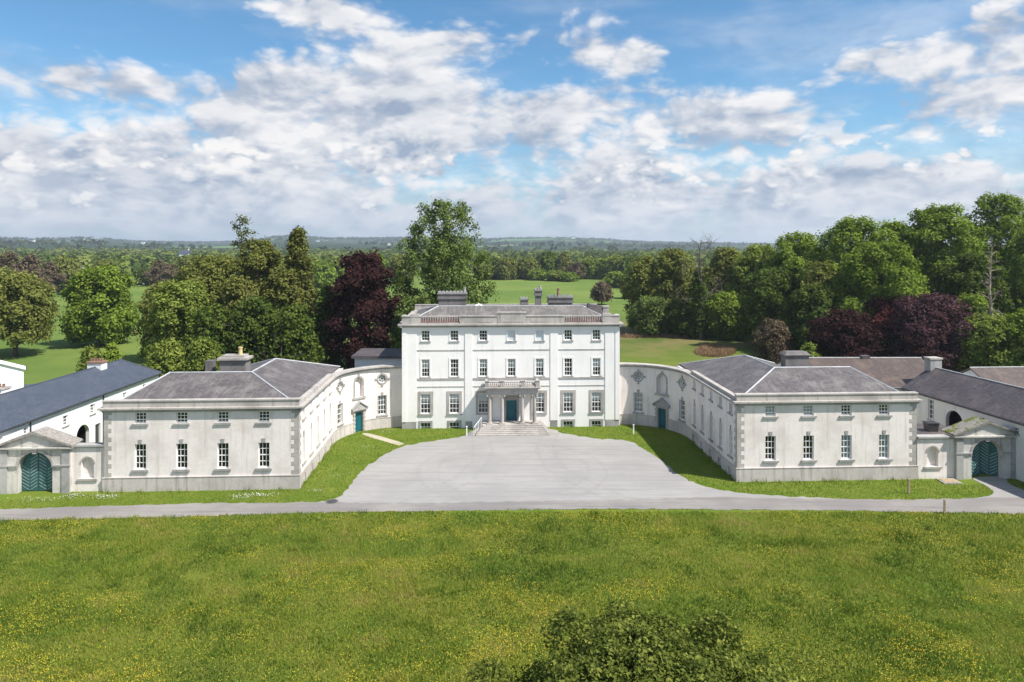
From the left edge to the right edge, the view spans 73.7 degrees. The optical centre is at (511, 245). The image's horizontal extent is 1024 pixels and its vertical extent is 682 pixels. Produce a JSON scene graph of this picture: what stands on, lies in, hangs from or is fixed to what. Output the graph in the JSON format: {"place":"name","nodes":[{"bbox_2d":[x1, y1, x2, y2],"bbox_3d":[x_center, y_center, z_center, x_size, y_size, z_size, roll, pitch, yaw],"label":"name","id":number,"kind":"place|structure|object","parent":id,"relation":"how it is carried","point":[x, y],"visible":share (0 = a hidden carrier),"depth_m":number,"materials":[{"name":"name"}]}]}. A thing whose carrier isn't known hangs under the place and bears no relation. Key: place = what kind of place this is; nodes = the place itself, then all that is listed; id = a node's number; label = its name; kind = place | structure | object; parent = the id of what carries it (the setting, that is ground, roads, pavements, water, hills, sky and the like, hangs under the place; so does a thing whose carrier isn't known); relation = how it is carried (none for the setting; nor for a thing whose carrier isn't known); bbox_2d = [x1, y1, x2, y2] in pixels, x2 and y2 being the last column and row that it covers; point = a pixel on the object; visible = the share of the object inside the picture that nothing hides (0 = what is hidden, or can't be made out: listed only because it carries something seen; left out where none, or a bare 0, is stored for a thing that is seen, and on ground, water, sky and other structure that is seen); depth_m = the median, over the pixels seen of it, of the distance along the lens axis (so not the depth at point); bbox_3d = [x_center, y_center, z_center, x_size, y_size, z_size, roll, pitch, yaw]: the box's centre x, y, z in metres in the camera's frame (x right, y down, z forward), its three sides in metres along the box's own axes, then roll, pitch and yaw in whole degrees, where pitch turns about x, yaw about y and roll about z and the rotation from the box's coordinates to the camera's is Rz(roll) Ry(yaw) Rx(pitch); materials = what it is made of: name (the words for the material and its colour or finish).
{"place":"outdoors","nodes":[
{"label":"outdoors","id":0,"kind":"place"},
{"bbox_2d":[0,237,1023,681],"bbox_3d":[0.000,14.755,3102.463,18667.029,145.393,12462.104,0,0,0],"label":"ground","id":1,"kind":"structure","parent":0,"point":[58,355],"depth_m":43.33,"materials":[{"name":"green plant"}]},
{"bbox_2d":[0,250,25,272],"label":"tree","id":2,"kind":"object","parent":1,"relation":"on","point":[11,258],"visible":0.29,"depth_m":284.01,"materials":[{"name":"green plant"}]},
{"bbox_2d":[0,360,35,390],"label":"barn","id":3,"kind":"structure","parent":1,"relation":"on","point":[12,374],"depth_m":84.39,"materials":[{"name":"white paint"}]},
{"bbox_2d":[0,269,66,356],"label":"chestnut tree","id":4,"kind":"object","parent":1,"relation":"on","point":[29,306],"visible":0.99,"depth_m":121.05,"materials":[{"name":"green plant"}]},
{"bbox_2d":[14,253,53,276],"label":"tree","id":5,"kind":"object","parent":1,"relation":"on","point":[29,260],"visible":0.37,"depth_m":286.73,"materials":[{"name":"brown plant"}]},
{"bbox_2d":[0,426,83,493],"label":"gateway","id":6,"kind":"object","parent":1,"relation":"on","point":[40,459],"visible":0.97,"depth_m":55.11,"materials":[{"name":"grey stone"}]},
{"bbox_2d":[39,260,66,292],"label":"tree","id":7,"kind":"object","parent":1,"relation":"on","point":[55,277],"visible":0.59,"depth_m":290.97,"materials":[{"name":"brown plant"}]},
{"bbox_2d":[48,254,84,291],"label":"tree","id":8,"kind":"object","parent":1,"relation":"on","point":[68,267],"visible":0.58,"depth_m":296.67,"materials":[{"name":"green plant"}]},
{"bbox_2d":[0,358,162,443],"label":"stable range","id":9,"kind":"structure","parent":1,"relation":"on","point":[71,403],"depth_m":65.99,"materials":[{"name":"white paint"}]},
{"bbox_2d":[72,442,103,491],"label":"screen wall","id":10,"kind":"structure","parent":1,"relation":"on","point":[87,466],"depth_m":55.53,"materials":[{"name":"paint"}]},
{"bbox_2d":[75,344,102,371],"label":"elder bush","id":11,"kind":"object","parent":1,"relation":"on","point":[86,356],"visible":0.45,"depth_m":103.42,"materials":[{"name":"green plant"}]},
{"bbox_2d":[55,264,140,346],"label":"oak tree","id":12,"kind":"object","parent":1,"relation":"on","point":[98,304],"visible":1,"depth_m":133.71,"materials":[{"name":"green plant"}]},
{"bbox_2d":[101,341,123,362],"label":"elder bush","id":13,"kind":"object","parent":1,"relation":"on","point":[111,352],"visible":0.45,"depth_m":99.50,"materials":[{"name":"green plant"}]},
{"bbox_2d":[131,267,154,284],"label":"tree","id":14,"kind":"object","parent":1,"relation":"on","point":[137,274],"visible":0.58,"depth_m":346.58,"materials":[{"name":"green plant"}]},
{"bbox_2d":[131,279,166,356],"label":"sycamore tree","id":15,"kind":"object","parent":1,"relation":"on","point":[146,302],"visible":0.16,"depth_m":115.59,"materials":[{"name":"green plant"}]},
{"bbox_2d":[141,259,165,285],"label":"tree","id":16,"kind":"object","parent":1,"relation":"on","point":[156,270],"visible":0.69,"depth_m":337.31,"materials":[{"name":"brown plant"}]},
{"bbox_2d":[144,338,186,377],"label":"elder bush","id":17,"kind":"object","parent":1,"relation":"on","point":[169,353],"visible":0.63,"depth_m":90.95,"materials":[{"name":"green plant"}]},
{"bbox_2d":[158,263,180,281],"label":"tree","id":18,"kind":"object","parent":1,"relation":"on","point":[167,274],"visible":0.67,"depth_m":333.33,"materials":[{"name":"brown plant"}]},
{"bbox_2d":[135,278,212,370],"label":"sycamore tree","id":19,"kind":"object","parent":1,"relation":"on","point":[172,311],"visible":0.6,"depth_m":101.64,"materials":[{"name":"green plant"}]},
{"bbox_2d":[184,336,223,371],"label":"elder bush","id":20,"kind":"object","parent":1,"relation":"on","point":[202,350],"visible":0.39,"depth_m":89.12,"materials":[{"name":"green plant"}]},
{"bbox_2d":[171,251,239,305],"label":"sycamore tree","id":21,"kind":"object","parent":1,"relation":"on","point":[204,268],"visible":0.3,"depth_m":111.56,"materials":[{"name":"green plant"}]},
{"bbox_2d":[179,301,236,370],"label":"yew tree","id":22,"kind":"object","parent":1,"relation":"on","point":[207,325],"visible":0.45,"depth_m":96.54,"materials":[{"name":"green plant"}]},
{"bbox_2d":[97,347,342,491],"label":"wing pavilion","id":23,"kind":"structure","parent":1,"relation":"on","point":[238,421],"depth_m":55.96,"materials":[{"name":"white paint"}]},
{"bbox_2d":[208,274,263,326],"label":"cedar tree","id":24,"kind":"object","parent":1,"relation":"on","point":[235,288],"visible":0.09,"depth_m":104.43,"materials":[{"name":"green plant"}]},
{"bbox_2d":[230,214,258,252],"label":"pine tree","id":25,"kind":"object","parent":1,"relation":"on","point":[240,234],"visible":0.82,"depth_m":123.58,"materials":[{"name":"green plant"}]},
{"bbox_2d":[221,294,279,363],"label":"yew tree","id":26,"kind":"object","parent":1,"relation":"on","point":[254,328],"visible":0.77,"depth_m":97.67,"materials":[{"name":"green plant"}]},
{"bbox_2d":[219,235,286,306],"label":"cedar tree","id":27,"kind":"object","parent":1,"relation":"on","point":[262,257],"visible":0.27,"depth_m":117.88,"materials":[{"name":"green plant"}]},
{"bbox_2d":[261,266,311,311],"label":"cedar tree","id":28,"kind":"object","parent":1,"relation":"on","point":[280,282],"visible":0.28,"depth_m":106.86,"materials":[{"name":"green plant"}]},
{"bbox_2d":[273,225,318,359],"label":"cypress tree","id":29,"kind":"object","parent":1,"relation":"on","point":[297,260],"visible":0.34,"depth_m":110.95,"materials":[{"name":"green plant"}]},
{"bbox_2d":[265,300,328,363],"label":"yew tree","id":30,"kind":"object","parent":1,"relation":"on","point":[295,324],"visible":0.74,"depth_m":96.22,"materials":[{"name":"green plant"}]},
{"bbox_2d":[310,258,339,287],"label":"tree","id":31,"kind":"object","parent":1,"relation":"on","point":[324,273],"visible":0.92,"depth_m":316.18,"materials":[{"name":"green plant"}]},
{"bbox_2d":[311,282,346,369],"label":"yew tree","id":32,"kind":"object","parent":1,"relation":"on","point":[321,313],"visible":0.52,"depth_m":106.40,"materials":[{"name":"green plant"}]},
{"bbox_2d":[322,249,404,368],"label":"beech tree","id":33,"kind":"object","parent":1,"relation":"on","point":[361,302],"visible":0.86,"depth_m":103.19,"materials":[{"name":"purple plant"}]},
{"bbox_2d":[332,364,401,443],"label":"curved wall","id":34,"kind":"structure","parent":1,"relation":"on","point":[364,398],"depth_m":73.79,"materials":[{"name":"white paint"}]},
{"bbox_2d":[351,401,368,432],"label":"door","id":35,"kind":"structure","parent":34,"relation":"in","point":[357,409],"depth_m":73.31,"materials":[{"name":"teal paint"}]},
{"bbox_2d":[351,348,401,367],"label":"outbuilding","id":36,"kind":"structure","parent":1,"relation":"on","point":[362,357],"depth_m":79.40,"materials":[{"name":"stone"}]},
{"bbox_2d":[385,254,416,283],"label":"tree","id":37,"kind":"object","parent":1,"relation":"on","point":[393,260],"visible":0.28,"depth_m":347.02,"materials":[{"name":"green plant"}]},
{"bbox_2d":[385,295,420,347],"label":"lime tree","id":38,"kind":"object","parent":1,"relation":"on","point":[403,309],"visible":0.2,"depth_m":102.91,"materials":[{"name":"green plant"}]},
{"bbox_2d":[389,196,499,312],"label":"poplar tree","id":39,"kind":"object","parent":1,"relation":"on","point":[447,249],"visible":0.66,"depth_m":108.05,"materials":[{"name":"green plant"}]},
{"bbox_2d":[0,247,988,275],"bbox_3d":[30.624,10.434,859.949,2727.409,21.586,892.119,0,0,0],"label":"distant woods","id":40,"kind":"object","parent":1,"relation":"on","point":[129,260],"visible":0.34,"depth_m":740.31,"materials":[{"name":"green plant"}]},
{"bbox_2d":[0,234,1004,251],"bbox_3d":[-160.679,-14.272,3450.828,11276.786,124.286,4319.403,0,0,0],"label":"hill woods","id":41,"kind":"object","parent":1,"relation":"on","point":[42,241],"visible":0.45,"depth_m":2534.80,"materials":[{"name":"green plant"}]},
{"bbox_2d":[494,257,518,279],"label":"tree","id":42,"kind":"object","parent":1,"relation":"on","point":[505,269],"visible":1,"depth_m":388.94,"materials":[{"name":"green plant"}]},
{"bbox_2d":[398,285,623,435],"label":"manor house","id":43,"kind":"structure","parent":1,"relation":"on","point":[525,368],"depth_m":75.06,"materials":[{"name":"white paint"}]},
{"bbox_2d":[418,391,432,414],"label":"window","id":44,"kind":"structure","parent":43,"relation":"in","point":[423,396],"depth_m":74.55,"materials":[{"name":"white paint"}]},
{"bbox_2d":[447,391,461,414],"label":"window","id":45,"kind":"structure","parent":43,"relation":"in","point":[452,396],"depth_m":74.70,"materials":[{"name":"white paint"}]},
{"bbox_2d":[476,391,487,414],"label":"window","id":46,"kind":"structure","parent":43,"relation":"in","point":[481,396],"depth_m":74.90,"materials":[{"name":"white paint"}]},
{"bbox_2d":[504,396,519,419],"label":"door","id":47,"kind":"structure","parent":43,"relation":"in","point":[511,403],"depth_m":75.17,"materials":[{"name":"teal paint"}]},
{"bbox_2d":[532,390,546,413],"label":"window","id":48,"kind":"structure","parent":43,"relation":"in","point":[542,394],"depth_m":75.21,"materials":[{"name":"white paint"}]},
{"bbox_2d":[561,390,575,413],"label":"window","id":49,"kind":"structure","parent":43,"relation":"in","point":[566,395],"depth_m":75.26,"materials":[{"name":"white paint"}]},
{"bbox_2d":[589,390,603,413],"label":"window","id":50,"kind":"structure","parent":43,"relation":"in","point":[593,394],"depth_m":75.41,"materials":[{"name":"white paint"}]},
{"bbox_2d":[0,424,1023,509],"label":"lawn grass","id":51,"kind":"structure","parent":1,"relation":"on","point":[587,435],"depth_m":57.04,"materials":[{"name":"green plant"}]},
{"bbox_2d":[0,509,1023,681],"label":"buttercups","id":52,"kind":"object","parent":1,"relation":"on","point":[501,602],"visible":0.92,"depth_m":37.47,"materials":[{"name":"yellow plant"}]},
{"bbox_2d":[516,256,541,279],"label":"tree","id":53,"kind":"object","parent":1,"relation":"on","point":[527,265],"visible":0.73,"depth_m":391.65,"materials":[{"name":"green plant"}]},
{"bbox_2d":[533,250,558,273],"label":"tree","id":54,"kind":"object","parent":1,"relation":"on","point":[547,261],"visible":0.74,"depth_m":404.95,"materials":[{"name":"green plant"}]},
{"bbox_2d":[556,251,572,272],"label":"tree","id":55,"kind":"object","parent":1,"relation":"on","point":[563,262],"visible":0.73,"depth_m":402.28,"materials":[{"name":"green plant"}]},
{"bbox_2d":[320,429,832,503],"bbox_3d":[4.919,19.990,63.468,46.304,0.001,24.201,0,0,0],"label":"gravel court","id":56,"kind":"object","parent":1,"relation":"on","point":[556,465],"visible":0.96,"depth_m":59.57,"materials":[{"name":"grey gravel"}]},
{"bbox_2d":[577,256,598,278],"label":"tree","id":57,"kind":"object","parent":1,"relation":"on","point":[587,263],"visible":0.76,"depth_m":395.82,"materials":[{"name":"green plant"}]},
{"bbox_2d":[588,258,606,278],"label":"tree","id":58,"kind":"object","parent":1,"relation":"on","point":[598,271],"visible":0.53,"depth_m":393.99,"materials":[{"name":"green plant"}]},
{"bbox_2d":[590,280,613,304],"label":"autumn tree","id":59,"kind":"object","parent":1,"relation":"on","point":[601,292],"visible":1,"depth_m":230.22,"materials":[{"name":"brown plant"}]},
{"bbox_2d":[601,254,623,275],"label":"tree","id":60,"kind":"object","parent":1,"relation":"on","point":[607,266],"visible":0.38,"depth_m":387.75,"materials":[{"name":"green plant"}]},
{"bbox_2d":[601,271,624,287],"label":"tree","id":61,"kind":"object","parent":1,"relation":"on","point":[612,278],"visible":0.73,"depth_m":326.15,"materials":[{"name":"green plant"}]},
{"bbox_2d":[458,594,805,681],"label":"foreground tree","id":62,"kind":"object","parent":1,"relation":"on","point":[602,652],"visible":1,"depth_m":24.08,"materials":[{"name":"green plant"}]},
{"bbox_2d":[622,253,667,329],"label":"ash tree","id":63,"kind":"object","parent":1,"relation":"on","point":[638,283],"visible":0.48,"depth_m":158.16,"materials":[{"name":"green plant"}]},
{"bbox_2d":[625,293,670,335],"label":"willow bush","id":64,"kind":"object","parent":1,"relation":"on","point":[652,316],"visible":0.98,"depth_m":149.88,"materials":[{"name":"green plant"}]},
{"bbox_2d":[620,362,690,438],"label":"curved wall","id":65,"kind":"structure","parent":1,"relation":"on","point":[655,395],"depth_m":75.15,"materials":[{"name":"white paint"}]},
{"bbox_2d":[652,398,669,429],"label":"door","id":66,"kind":"structure","parent":65,"relation":"in","point":[663,406],"depth_m":74.75,"materials":[{"name":"teal paint"}]},
{"bbox_2d":[646,247,705,327],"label":"ash tree","id":67,"kind":"object","parent":1,"relation":"on","point":[669,259],"visible":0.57,"depth_m":155.16,"materials":[{"name":"green plant"}]},
{"bbox_2d":[659,297,692,337],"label":"willow bush","id":68,"kind":"object","parent":1,"relation":"on","point":[676,317],"visible":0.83,"depth_m":147.98,"materials":[{"name":"green plant"}]},
{"bbox_2d":[620,332,736,356],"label":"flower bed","id":69,"kind":"object","parent":1,"relation":"on","point":[714,350],"visible":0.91,"depth_m":129.99,"materials":[{"name":"plant"}]},
{"bbox_2d":[687,267,709,338],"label":"ivy tree","id":70,"kind":"object","parent":1,"relation":"on","point":[697,326],"visible":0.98,"depth_m":145.01,"materials":[{"name":"green plant"}]},
{"bbox_2d":[674,231,728,339],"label":"dead tree","id":71,"kind":"object","parent":1,"relation":"on","point":[700,336],"visible":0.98,"depth_m":144.79,"materials":[{"name":"brown plant"}]},
{"bbox_2d":[702,244,742,330],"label":"ash tree","id":72,"kind":"object","parent":1,"relation":"on","point":[722,264],"visible":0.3,"depth_m":155.70,"materials":[{"name":"green plant"}]},
{"bbox_2d":[703,289,749,340],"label":"willow bush","id":73,"kind":"object","parent":1,"relation":"on","point":[727,324],"visible":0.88,"depth_m":143.65,"materials":[{"name":"green plant"}]},
{"bbox_2d":[723,243,781,334],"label":"ash tree","id":74,"kind":"object","parent":1,"relation":"on","point":[754,258],"visible":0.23,"depth_m":147.93,"materials":[{"name":"green plant"}]},
{"bbox_2d":[732,265,801,349],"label":"oak tree","id":75,"kind":"object","parent":1,"relation":"on","point":[767,300],"visible":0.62,"depth_m":129.84,"materials":[{"name":"green plant"}]},
{"bbox_2d":[751,317,792,362],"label":"blackthorn shrub","id":76,"kind":"object","parent":1,"relation":"on","point":[773,344],"visible":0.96,"depth_m":114.96,"materials":[{"name":"brown plant"}]},
{"bbox_2d":[761,230,831,297],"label":"oak tree","id":77,"kind":"object","parent":1,"relation":"on","point":[797,262],"visible":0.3,"depth_m":139.23,"materials":[{"name":"green plant"}]},
{"bbox_2d":[676,350,922,481],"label":"wing pavilion","id":78,"kind":"structure","parent":1,"relation":"on","point":[794,416],"depth_m":58.35,"materials":[{"name":"white paint"}]},
{"bbox_2d":[839,431,854,461],"bbox_3d":[28.537,17.110,58.282,1.340,2.620,0.385,0,0,-3],"label":"window","id":79,"kind":"structure","parent":78,"relation":"in","point":[845,439],"depth_m":58.44,"materials":[{"name":"white glass"}]},
{"bbox_2d":[877,430,892,460],"bbox_3d":[31.840,17.110,58.436,1.340,2.620,0.385,0,0,-3],"label":"window","id":80,"kind":"structure","parent":78,"relation":"in","point":[883,439],"depth_m":58.56,"materials":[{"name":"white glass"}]},
{"bbox_2d":[778,283,836,353],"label":"yew tree","id":81,"kind":"object","parent":1,"relation":"on","point":[811,302],"visible":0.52,"depth_m":116.69,"materials":[{"name":"green plant"}]},
{"bbox_2d":[797,260,841,327],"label":"lime tree","id":82,"kind":"object","parent":1,"relation":"on","point":[817,274],"visible":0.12,"depth_m":122.45,"materials":[{"name":"green plant"}]},
{"bbox_2d":[804,307,885,356],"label":"purple plum tree","id":83,"kind":"object","parent":1,"relation":"on","point":[843,332],"visible":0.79,"depth_m":103.90,"materials":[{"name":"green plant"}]},
{"bbox_2d":[775,355,923,390],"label":"stable range","id":84,"kind":"structure","parent":1,"relation":"on","point":[897,373],"depth_m":76.29,"materials":[{"name":"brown stone"}]},
{"bbox_2d":[795,214,915,316],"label":"oak tree","id":85,"kind":"object","parent":1,"relation":"on","point":[845,234],"visible":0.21,"depth_m":125.98,"materials":[{"name":"green plant"}]},
{"bbox_2d":[828,240,929,354],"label":"oak tree","id":86,"kind":"object","parent":1,"relation":"on","point":[898,274],"visible":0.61,"depth_m":113.81,"materials":[{"name":"green plant"}]},
{"bbox_2d":[860,293,910,356],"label":"purple plum tree","id":87,"kind":"object","parent":1,"relation":"on","point":[884,308],"visible":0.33,"depth_m":109.84,"materials":[{"name":"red plant"}]},
{"bbox_2d":[869,218,941,296],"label":"oak tree","id":88,"kind":"object","parent":1,"relation":"on","point":[906,232],"visible":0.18,"depth_m":127.74,"materials":[{"name":"green plant"}]},
{"bbox_2d":[917,434,954,478],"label":"screen wall","id":89,"kind":"structure","parent":1,"relation":"on","point":[935,456],"depth_m":58.55,"materials":[{"name":"paint"}]},
{"bbox_2d":[883,291,989,371],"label":"purple plum tree","id":90,"kind":"object","parent":1,"relation":"on","point":[922,332],"visible":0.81,"depth_m":101.28,"materials":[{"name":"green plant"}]},
{"bbox_2d":[901,202,989,343],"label":"oak tree","id":91,"kind":"object","parent":1,"relation":"on","point":[937,224],"visible":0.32,"depth_m":125.50,"materials":[{"name":"green plant"}]},
{"bbox_2d":[900,356,1023,481],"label":"stable range","id":92,"kind":"structure","parent":1,"relation":"on","point":[948,397],"depth_m":65.26,"materials":[{"name":"stone"}]},
{"bbox_2d":[933,250,1014,321],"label":"yew tree","id":93,"kind":"object","parent":1,"relation":"on","point":[957,283],"visible":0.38,"depth_m":116.31,"materials":[{"name":"green plant"}]},
{"bbox_2d":[947,292,1001,347],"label":"laurel bush","id":94,"kind":"object","parent":1,"relation":"on","point":[972,300],"visible":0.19,"depth_m":108.63,"materials":[{"name":"green plant"}]},
{"bbox_2d":[941,416,1018,479],"bbox_3d":[40.665,17.780,59.066,6.100,5.640,1.730,0,0,-3],"label":"gateway","id":95,"kind":"object","parent":1,"relation":"on","point":[983,446],"visible":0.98,"depth_m":58.51,"materials":[{"name":"grey stone"}]},
{"bbox_2d":[948,312,1023,371],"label":"laurel bush","id":96,"kind":"object","parent":1,"relation":"on","point":[994,354],"visible":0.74,"depth_m":96.19,"materials":[{"name":"green plant"}]},
{"bbox_2d":[949,191,1023,315],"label":"oak tree","id":97,"kind":"object","parent":1,"relation":"on","point":[1010,220],"visible":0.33,"depth_m":132.01,"materials":[{"name":"green plant"}]},
{"bbox_2d":[976,237,1005,332],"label":"snag tree","id":98,"kind":"object","parent":1,"relation":"on","point":[990,300],"visible":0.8,"depth_m":106.89,"materials":[{"name":"grey plant"}]},
{"bbox_2d":[959,366,1023,387],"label":"stable range","id":99,"kind":"structure","parent":1,"relation":"on","point":[1012,375],"depth_m":72.80,"materials":[{"name":"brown stone"}]},
{"bbox_2d":[996,227,1023,349],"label":"oak tree","id":100,"kind":"object","parent":1,"relation":"on","point":[1014,280],"visible":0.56,"depth_m":120.69,"materials":[{"name":"green plant"}]},
{"bbox_2d":[998,307,1023,365],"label":"laurel bush","id":101,"kind":"object","parent":1,"relation":"on","point":[1016,325],"visible":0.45,"depth_m":95.24,"materials":[{"name":"green plant"}]},
{"bbox_2d":[0,497,1023,520],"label":"road","id":102,"kind":"structure","parent":0,"point":[990,504],"depth_m":52.25,"materials":[{"name":"grey asphalt"}]},
{"bbox_2d":[0,0,1023,242],"label":"sky","id":103,"kind":"structure","parent":0,"point":[749,121],"materials":[{"name":"blue"}]},
{"bbox_2d":[974,476,1023,497],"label":"gravel path","id":104,"kind":"structure","parent":0,"point":[1002,487],"depth_m":56.36,"materials":[{"name":"grey gravel"}]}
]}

